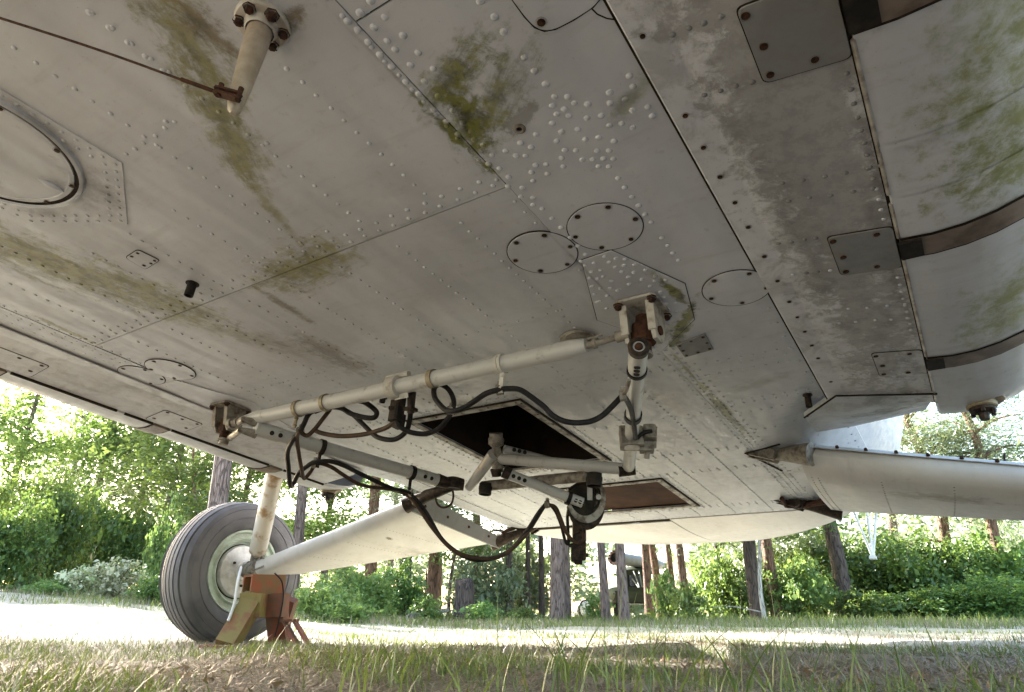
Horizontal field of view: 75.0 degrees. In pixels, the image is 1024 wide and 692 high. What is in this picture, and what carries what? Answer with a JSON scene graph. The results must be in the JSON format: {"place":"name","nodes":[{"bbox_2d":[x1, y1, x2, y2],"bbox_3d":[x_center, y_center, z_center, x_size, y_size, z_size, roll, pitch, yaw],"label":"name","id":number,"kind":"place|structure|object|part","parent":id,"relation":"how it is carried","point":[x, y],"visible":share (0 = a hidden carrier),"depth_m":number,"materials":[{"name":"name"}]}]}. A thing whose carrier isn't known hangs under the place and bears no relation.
{"place":"outdoors","nodes":[
{"label":"outdoors","id":0,"kind":"place"},
{"bbox_2d":[0,556,1023,691],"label":"green grass","id":1,"kind":"structure","parent":0,"point":[565,664],"depth_m":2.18,"materials":[{"name":"green plant"}]},
{"bbox_2d":[0,589,1023,691],"bbox_3d":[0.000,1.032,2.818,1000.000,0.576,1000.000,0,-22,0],"label":"ground","id":2,"kind":"structure","parent":0,"point":[13,609],"depth_m":4.41,"materials":[{"name":"grey concrete"}]},
{"bbox_2d":[0,481,64,589],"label":"leafy bush","id":3,"kind":"object","parent":2,"relation":"on","point":[21,542],"visible":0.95,"depth_m":10.13,"materials":[{"name":"green plant"}]},
{"bbox_2d":[17,577,85,595],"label":"leafy bush","id":4,"kind":"object","parent":2,"relation":"on","point":[46,584],"visible":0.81,"depth_m":9.26,"materials":[{"name":"green plant"}]},
{"bbox_2d":[0,453,104,588],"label":"leafy bush","id":5,"kind":"object","parent":2,"relation":"on","point":[71,518],"visible":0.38,"depth_m":11.72,"materials":[{"name":"green plant"}]},
{"bbox_2d":[0,400,127,487],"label":"pine tree","id":6,"kind":"object","parent":2,"relation":"on","point":[69,418],"visible":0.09,"depth_m":20.87,"materials":[{"name":"green plant"}]},
{"bbox_2d":[0,381,129,543],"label":"deciduous tree","id":7,"kind":"object","parent":2,"relation":"on","point":[21,452],"visible":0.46,"depth_m":17.08,"materials":[{"name":"green plant"}]},
{"bbox_2d":[47,563,105,596],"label":"leafy bush","id":8,"kind":"object","parent":2,"relation":"on","point":[82,575],"visible":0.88,"depth_m":9.56,"materials":[{"name":"green plant"}]},
{"bbox_2d":[49,476,154,590],"bbox_3d":[-8.207,3.842,13.511,2.467,2.497,2.817,-2,-22,5],"label":"leafy bush","id":9,"kind":"object","parent":2,"relation":"on","point":[120,536],"visible":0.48,"depth_m":13.18,"materials":[{"name":"green plant"}]},
{"bbox_2d":[24,405,189,512],"bbox_3d":[-11.579,3.438,19.346,5.254,7.510,4.697,-5,-22,12],"label":"deciduous tree","id":10,"kind":"object","parent":2,"relation":"on","point":[94,424],"visible":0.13,"depth_m":18.67,"materials":[{"name":"green plant"}]},
{"bbox_2d":[81,554,149,598],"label":"leafy bush","id":11,"kind":"object","parent":2,"relation":"on","point":[112,573],"visible":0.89,"depth_m":9.85,"materials":[{"name":"green plant"}]},
{"bbox_2d":[54,419,210,588],"bbox_3d":[-11.248,3.590,19.689,5.410,7.510,5.428,-10,-24,22],"label":"pine tree","id":12,"kind":"object","parent":2,"relation":"on","point":[128,490],"visible":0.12,"depth_m":18.99,"materials":[{"name":"green plant"}]},
{"bbox_2d":[123,573,160,604],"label":"leafy bush","id":13,"kind":"object","parent":2,"relation":"on","point":[147,588],"visible":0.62,"depth_m":9.26,"materials":[{"name":"green plant"}]},
{"bbox_2d":[118,497,175,589],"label":"leafy bush","id":14,"kind":"object","parent":2,"relation":"on","point":[148,515],"visible":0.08,"depth_m":14.45,"materials":[{"name":"green plant"}]},
{"bbox_2d":[128,489,195,595],"bbox_3d":[-6.124,3.547,12.046,1.266,2.210,1.169,16,-27,-35],"label":"leafy bush","id":15,"kind":"object","parent":2,"relation":"on","point":[156,548],"visible":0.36,"depth_m":11.96,"materials":[{"name":"green plant"}]},
{"bbox_2d":[55,402,281,536],"bbox_3d":[-8.382,2.630,17.352,5.075,7.524,5.058,-11,-24,26],"label":"deciduous tree","id":16,"kind":"object","parent":2,"relation":"on","point":[158,452],"visible":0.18,"depth_m":16.30,"materials":[{"name":"green plant"}]},
{"bbox_2d":[104,448,260,526],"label":"deciduous tree","id":17,"kind":"object","parent":2,"relation":"on","point":[190,499],"visible":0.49,"depth_m":13.47,"materials":[{"name":"green plant"}]},
{"bbox_2d":[144,445,259,527],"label":"pine tree","id":18,"kind":"object","parent":2,"relation":"on","point":[198,484],"visible":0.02,"depth_m":22.71,"materials":[{"name":"green plant"}]},
{"bbox_2d":[207,455,231,508],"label":"pine tree","id":19,"kind":"object","parent":2,"relation":"on","point":[220,483],"depth_m":10.81,"materials":[{"name":"grey plant"}]},
{"bbox_2d":[186,450,318,502],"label":"deciduous tree","id":20,"kind":"object","parent":2,"relation":"on","point":[259,475],"visible":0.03,"depth_m":19.65,"materials":[{"name":"green plant"}]},
{"bbox_2d":[198,566,311,647],"bbox_3d":[-1.343,1.502,3.812,0.517,0.457,0.733,0,-22,0],"label":"jack stand","id":21,"kind":"object","parent":2,"relation":"on","point":[268,599],"visible":0.94,"depth_m":3.73,"materials":[{"name":"red paint"}]},
{"bbox_2d":[235,466,312,513],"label":"pine tree","id":22,"kind":"object","parent":2,"relation":"on","point":[260,490],"visible":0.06,"depth_m":22.99,"materials":[{"name":"green plant"}]},
{"bbox_2d":[292,484,307,598],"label":"pine tree","id":23,"kind":"object","parent":2,"relation":"on","point":[299,520],"visible":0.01,"depth_m":13.57,"materials":[{"name":"grey plant"}]},
{"bbox_2d":[253,474,401,588],"bbox_3d":[-5.304,3.949,20.067,5.000,7.546,5.307,-14,-26,32],"label":"deciduous tree","id":24,"kind":"object","parent":2,"relation":"on","point":[330,515],"visible":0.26,"depth_m":18.88,"materials":[{"name":"green plant"}]},
{"bbox_2d":[294,573,362,620],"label":"leafy bush","id":25,"kind":"object","parent":2,"relation":"on","point":[333,596],"visible":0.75,"depth_m":8.74,"materials":[{"name":"green plant"}]},
{"bbox_2d":[318,599,383,623],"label":"leafy bush","id":26,"kind":"object","parent":2,"relation":"on","point":[352,609],"visible":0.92,"depth_m":8.24,"materials":[{"name":"green plant"}]},
{"bbox_2d":[308,565,405,617],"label":"leafy bush","id":27,"kind":"object","parent":2,"relation":"on","point":[376,596],"visible":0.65,"depth_m":10.23,"materials":[{"name":"green plant"}]},
{"bbox_2d":[364,476,380,577],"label":"pine tree","id":28,"kind":"object","parent":2,"relation":"on","point":[371,567],"depth_m":16.63,"materials":[{"name":"brown plant"}]},
{"bbox_2d":[339,479,405,571],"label":"pine tree","id":29,"kind":"object","parent":2,"relation":"on","point":[388,493],"visible":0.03,"depth_m":24.80,"materials":[{"name":"green plant"}]},
{"bbox_2d":[373,557,428,616],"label":"leafy bush","id":30,"kind":"object","parent":2,"relation":"on","point":[408,593],"visible":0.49,"depth_m":11.99,"materials":[{"name":"green plant"}]},
{"bbox_2d":[369,475,439,610],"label":"pine tree","id":31,"kind":"object","parent":2,"relation":"on","point":[432,577],"depth_m":15.97,"materials":[{"name":"brown plant"}]},
{"bbox_2d":[405,593,447,622],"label":"leafy bush","id":32,"kind":"object","parent":2,"relation":"on","point":[428,607],"visible":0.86,"depth_m":11.11,"materials":[{"name":"green plant"}]},
{"bbox_2d":[405,608,448,619],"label":"fallen branch","id":33,"kind":"object","parent":2,"relation":"on","point":[445,610],"visible":0.29,"depth_m":11.40,"materials":[{"name":"grey wood"}]},
{"bbox_2d":[437,556,441,608],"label":"pine tree","id":34,"kind":"object","parent":2,"relation":"on","point":[440,582],"depth_m":17.82,"materials":[{"name":"brown plant"}]},
{"bbox_2d":[364,475,528,615],"bbox_3d":[-1.561,1.780,14.085,4.966,7.624,5.134,-18,-28,37],"label":"pine tree","id":35,"kind":"object","parent":2,"relation":"on","point":[444,504],"visible":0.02,"depth_m":13.81,"materials":[{"name":"green plant"}]},
{"bbox_2d":[453,578,474,622],"bbox_3d":[-0.861,4.676,12.131,0.459,0.875,0.471,0,-22,0],"label":"tree stump","id":36,"kind":"object","parent":2,"relation":"on","point":[464,591],"visible":0.52,"depth_m":12.04,"materials":[{"name":"grey wood"}]},
{"bbox_2d":[473,514,480,591],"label":"pine tree","id":37,"kind":"object","parent":2,"relation":"on","point":[478,518],"depth_m":16.48,"materials":[{"name":"brown plant"}]},
{"bbox_2d":[420,499,537,616],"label":"deciduous tree","id":38,"kind":"object","parent":2,"relation":"on","point":[444,556],"visible":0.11,"depth_m":15.23,"materials":[{"name":"green plant"}]},
{"bbox_2d":[454,599,509,623],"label":"leafy bush","id":39,"kind":"object","parent":2,"relation":"on","point":[483,608],"visible":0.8,"depth_m":11.10,"materials":[{"name":"green plant"}]},
{"bbox_2d":[428,511,546,620],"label":"pine tree","id":40,"kind":"object","parent":2,"relation":"on","point":[509,562],"visible":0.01,"depth_m":14.24,"materials":[{"name":"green plant"}]},
{"bbox_2d":[439,543,538,620],"bbox_3d":[-0.684,4.861,14.147,2.244,2.058,2.431,-5,-22,12],"label":"leafy bush","id":41,"kind":"object","parent":2,"relation":"on","point":[500,585],"visible":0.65,"depth_m":13.82,"materials":[{"name":"green plant"}]},
{"bbox_2d":[0,0,1023,641],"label":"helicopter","id":42,"kind":"object","parent":2,"relation":"on","point":[802,220],"visible":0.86,"depth_m":1.66,"materials":[{"name":"paint"}]},
{"bbox_2d":[209,292,671,564],"bbox_3d":[-0.141,0.516,2.664,2.019,0.525,1.324,-13,-32,31],"label":"cargo sling frame","id":43,"kind":"object","parent":42,"relation":"attached to","point":[643,319],"visible":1,"depth_m":2.50,"materials":[{"name":"white paint"}]},
{"bbox_3d":[0.829,1.191,5.155,1.361,0.673,1.490,-14,-26,31],"label":"clamshell door","id":44,"kind":"part","parent":42,"relation":"part of","materials":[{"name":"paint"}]},
{"bbox_3d":[1.885,0.930,4.480,1.186,0.660,1.541,-14,-26,31],"label":"clamshell door","id":45,"kind":"part","parent":42,"relation":"part of","materials":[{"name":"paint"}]},
{"bbox_2d":[0,384,1023,614],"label":"distant wood","id":46,"kind":"object","parent":2,"relation":"on","point":[584,592],"visible":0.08,"depth_m":35.94,"materials":[{"name":"green plant"}]},
{"bbox_2d":[0,639,1023,691],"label":"dead leaves","id":47,"kind":"object","parent":2,"relation":"on","point":[804,669],"visible":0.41,"depth_m":2.03,"materials":[{"name":"brown plant"}]},
{"bbox_2d":[503,606,543,620],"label":"leafy bush","id":48,"kind":"object","parent":2,"relation":"on","point":[523,610],"visible":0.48,"depth_m":11.98,"materials":[{"name":"green plant"}]},
{"bbox_2d":[525,533,530,616],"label":"pine tree","id":49,"kind":"object","parent":2,"relation":"on","point":[528,564],"depth_m":15.15,"materials":[{"name":"brown plant"}]},
{"bbox_2d":[492,533,579,616],"bbox_3d":[0.380,5.428,16.058,2.583,2.470,2.384,-5,-22,12],"label":"leafy bush","id":50,"kind":"object","parent":2,"relation":"on","point":[534,578],"visible":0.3,"depth_m":15.82,"materials":[{"name":"green plant"}]},
{"bbox_2d":[538,535,545,618],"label":"pine tree","id":51,"kind":"object","parent":2,"relation":"on","point":[541,577],"visible":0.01,"depth_m":15.08,"materials":[{"name":"brown plant"}]},
{"bbox_2d":[549,537,565,622],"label":"pine tree","id":52,"kind":"object","parent":2,"relation":"on","point":[557,605],"depth_m":11.71,"materials":[{"name":"grey plant"}]},
{"bbox_2d":[564,543,571,621],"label":"pine tree","id":53,"kind":"object","parent":2,"relation":"on","point":[567,577],"visible":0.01,"depth_m":13.16,"materials":[{"name":"brown plant"}]},
{"bbox_2d":[572,600,589,616],"bbox_3d":[1.801,6.659,16.790,0.451,0.500,0.462,12,-25,-28],"label":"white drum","id":54,"kind":"object","parent":2,"relation":"on","point":[575,607],"visible":0.41,"depth_m":16.72,"materials":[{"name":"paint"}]},
{"bbox_2d":[573,591,614,619],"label":"leafy bush","id":55,"kind":"object","parent":2,"relation":"on","point":[592,606],"visible":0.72,"depth_m":12.51,"materials":[{"name":"green plant"}]},
{"bbox_2d":[597,542,610,622],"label":"pine tree","id":56,"kind":"object","parent":2,"relation":"on","point":[604,594],"depth_m":11.72,"materials":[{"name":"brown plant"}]},
{"bbox_2d":[615,509,629,623],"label":"pine tree","id":57,"kind":"object","parent":2,"relation":"on","point":[624,609],"depth_m":11.25,"materials":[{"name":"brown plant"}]},
{"bbox_2d":[607,550,666,615],"bbox_3d":[3.649,6.926,19.302,1.771,1.828,2.538,-5,-22,11],"label":"parked vehicle","id":58,"kind":"object","parent":2,"relation":"on","point":[634,572],"visible":0.38,"depth_m":18.80,"materials":[{"name":"green paint"}]},
{"bbox_2d":[630,613,656,621],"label":"leafy bush","id":59,"kind":"object","parent":2,"relation":"on","point":[644,615],"visible":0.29,"depth_m":11.98,"materials":[{"name":"green plant"}]},
{"bbox_2d":[641,522,654,614],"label":"pine tree","id":60,"kind":"object","parent":2,"relation":"on","point":[646,566],"depth_m":15.06,"materials":[{"name":"brown plant"}]},
{"bbox_2d":[649,544,662,616],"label":"pine tree","id":61,"kind":"object","parent":2,"relation":"on","point":[653,556],"depth_m":17.06,"materials":[{"name":"brown plant"}]},
{"bbox_2d":[646,563,681,618],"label":"leafy bush","id":62,"kind":"object","parent":2,"relation":"on","point":[658,591],"visible":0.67,"depth_m":12.62,"materials":[{"name":"green plant"}]},
{"bbox_2d":[665,544,678,615],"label":"pine tree","id":63,"kind":"object","parent":2,"relation":"on","point":[669,560],"depth_m":16.15,"materials":[{"name":"brown plant"}]},
{"bbox_2d":[675,544,689,603],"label":"pine tree","id":64,"kind":"object","parent":2,"relation":"on","point":[681,567],"depth_m":14.21,"materials":[{"name":"brown plant"}]},
{"bbox_2d":[661,580,712,618],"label":"leafy bush","id":65,"kind":"object","parent":2,"relation":"on","point":[683,602],"visible":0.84,"depth_m":12.06,"materials":[{"name":"green plant"}]},
{"bbox_2d":[635,537,787,618],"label":"pine tree","id":66,"kind":"object","parent":2,"relation":"on","point":[750,560],"visible":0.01,"depth_m":13.23,"materials":[{"name":"grey plant"}]},
{"bbox_2d":[686,542,746,618],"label":"leafy bush","id":67,"kind":"object","parent":2,"relation":"on","point":[705,572],"visible":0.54,"depth_m":14.88,"materials":[{"name":"green plant"}]},
{"bbox_2d":[691,542,776,565],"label":"pine tree","id":68,"kind":"object","parent":2,"relation":"on","point":[716,547],"visible":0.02,"depth_m":18.16,"materials":[{"name":"green plant"}]},
{"bbox_2d":[699,550,788,620],"bbox_3d":[5.142,5.236,14.610,2.041,1.684,1.884,20,-29,-40],"label":"leafy bush","id":69,"kind":"object","parent":2,"relation":"on","point":[737,597],"visible":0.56,"depth_m":14.40,"materials":[{"name":"green plant"}]},
{"bbox_2d":[637,513,864,621],"bbox_3d":[4.207,3.072,11.986,3.600,4.143,4.279,0,-22,0],"label":"deciduous tree","id":70,"kind":"object","parent":2,"relation":"on","point":[760,592],"visible":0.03,"depth_m":11.88,"materials":[{"name":"green plant"}]},
{"bbox_2d":[730,512,858,619],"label":"pine tree","id":71,"kind":"object","parent":2,"relation":"on","point":[770,563],"visible":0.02,"depth_m":14.36,"materials":[{"name":"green plant"}]},
{"bbox_2d":[762,549,851,620],"bbox_3d":[6.018,5.007,14.007,1.749,1.629,2.000,-6,-23,16],"label":"leafy bush","id":72,"kind":"object","parent":2,"relation":"on","point":[808,588],"visible":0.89,"depth_m":13.84,"materials":[{"name":"green plant"}]},
{"bbox_2d":[762,528,887,617],"bbox_3d":[7.185,5.347,16.012,2.965,2.560,2.592,12,-25,-27],"label":"leafy bush","id":73,"kind":"object","parent":2,"relation":"on","point":[826,565],"visible":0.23,"depth_m":15.71,"materials":[{"name":"green plant"}]},
{"bbox_2d":[810,586,893,621],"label":"leafy bush","id":74,"kind":"object","parent":2,"relation":"on","point":[854,599],"visible":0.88,"depth_m":12.96,"materials":[{"name":"green plant"}]},
{"bbox_2d":[803,516,942,617],"bbox_3d":[8.800,5.373,16.072,3.960,2.646,3.469,-1,-22,2],"label":"leafy bush","id":75,"kind":"object","parent":2,"relation":"on","point":[881,586],"visible":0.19,"depth_m":15.47,"materials":[{"name":"green plant"}]},
{"bbox_2d":[822,411,923,619],"bbox_3d":[7.012,1.718,15.632,4.916,9.010,5.150,-20,-29,40],"label":"pine tree","id":76,"kind":"object","parent":2,"relation":"on","point":[840,573],"visible":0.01,"depth_m":14.19,"materials":[{"name":"brown plant"}]},
{"bbox_2d":[842,412,961,570],"bbox_3d":[12.205,4.706,21.956,4.420,8.148,5.690,9,-24,-22],"label":"pine tree","id":77,"kind":"object","parent":2,"relation":"on","point":[893,518],"depth_m":21.12,"materials":[{"name":"green plant"}]},
{"bbox_2d":[865,584,981,619],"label":"leafy bush","id":78,"kind":"object","parent":2,"relation":"on","point":[896,604],"visible":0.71,"depth_m":13.18,"materials":[{"name":"green plant"}]},
{"bbox_2d":[852,517,1023,617],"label":"leafy bush","id":79,"kind":"object","parent":2,"relation":"on","point":[931,570],"visible":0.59,"depth_m":14.74,"materials":[{"name":"green plant"}]},
{"bbox_2d":[852,402,1023,560],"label":"pine tree","id":80,"kind":"object","parent":2,"relation":"on","point":[943,528],"visible":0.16,"depth_m":16.36,"materials":[{"name":"green plant"}]},
{"bbox_2d":[900,391,1023,615],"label":"pine tree","id":81,"kind":"object","parent":2,"relation":"on","point":[992,524],"visible":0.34,"depth_m":16.14,"materials":[{"name":"green plant"}]},
{"bbox_2d":[908,569,1023,621],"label":"leafy bush","id":82,"kind":"object","parent":2,"relation":"on","point":[995,601],"visible":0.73,"depth_m":12.67,"materials":[{"name":"green plant"}]},
{"bbox_2d":[946,519,1023,615],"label":"leafy bush","id":83,"kind":"object","parent":2,"relation":"on","point":[1012,566],"visible":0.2,"depth_m":14.99,"materials":[{"name":"green plant"}]},
{"bbox_2d":[964,519,1023,570],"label":"leafy bush","id":84,"kind":"object","parent":2,"relation":"on","point":[1012,530],"visible":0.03,"depth_m":17.87,"materials":[{"name":"green plant"}]},
{"bbox_2d":[0,382,1023,612],"label":"sky","id":85,"kind":"structure","parent":0,"point":[628,548],"materials":[{"name":"white"}]}
]}

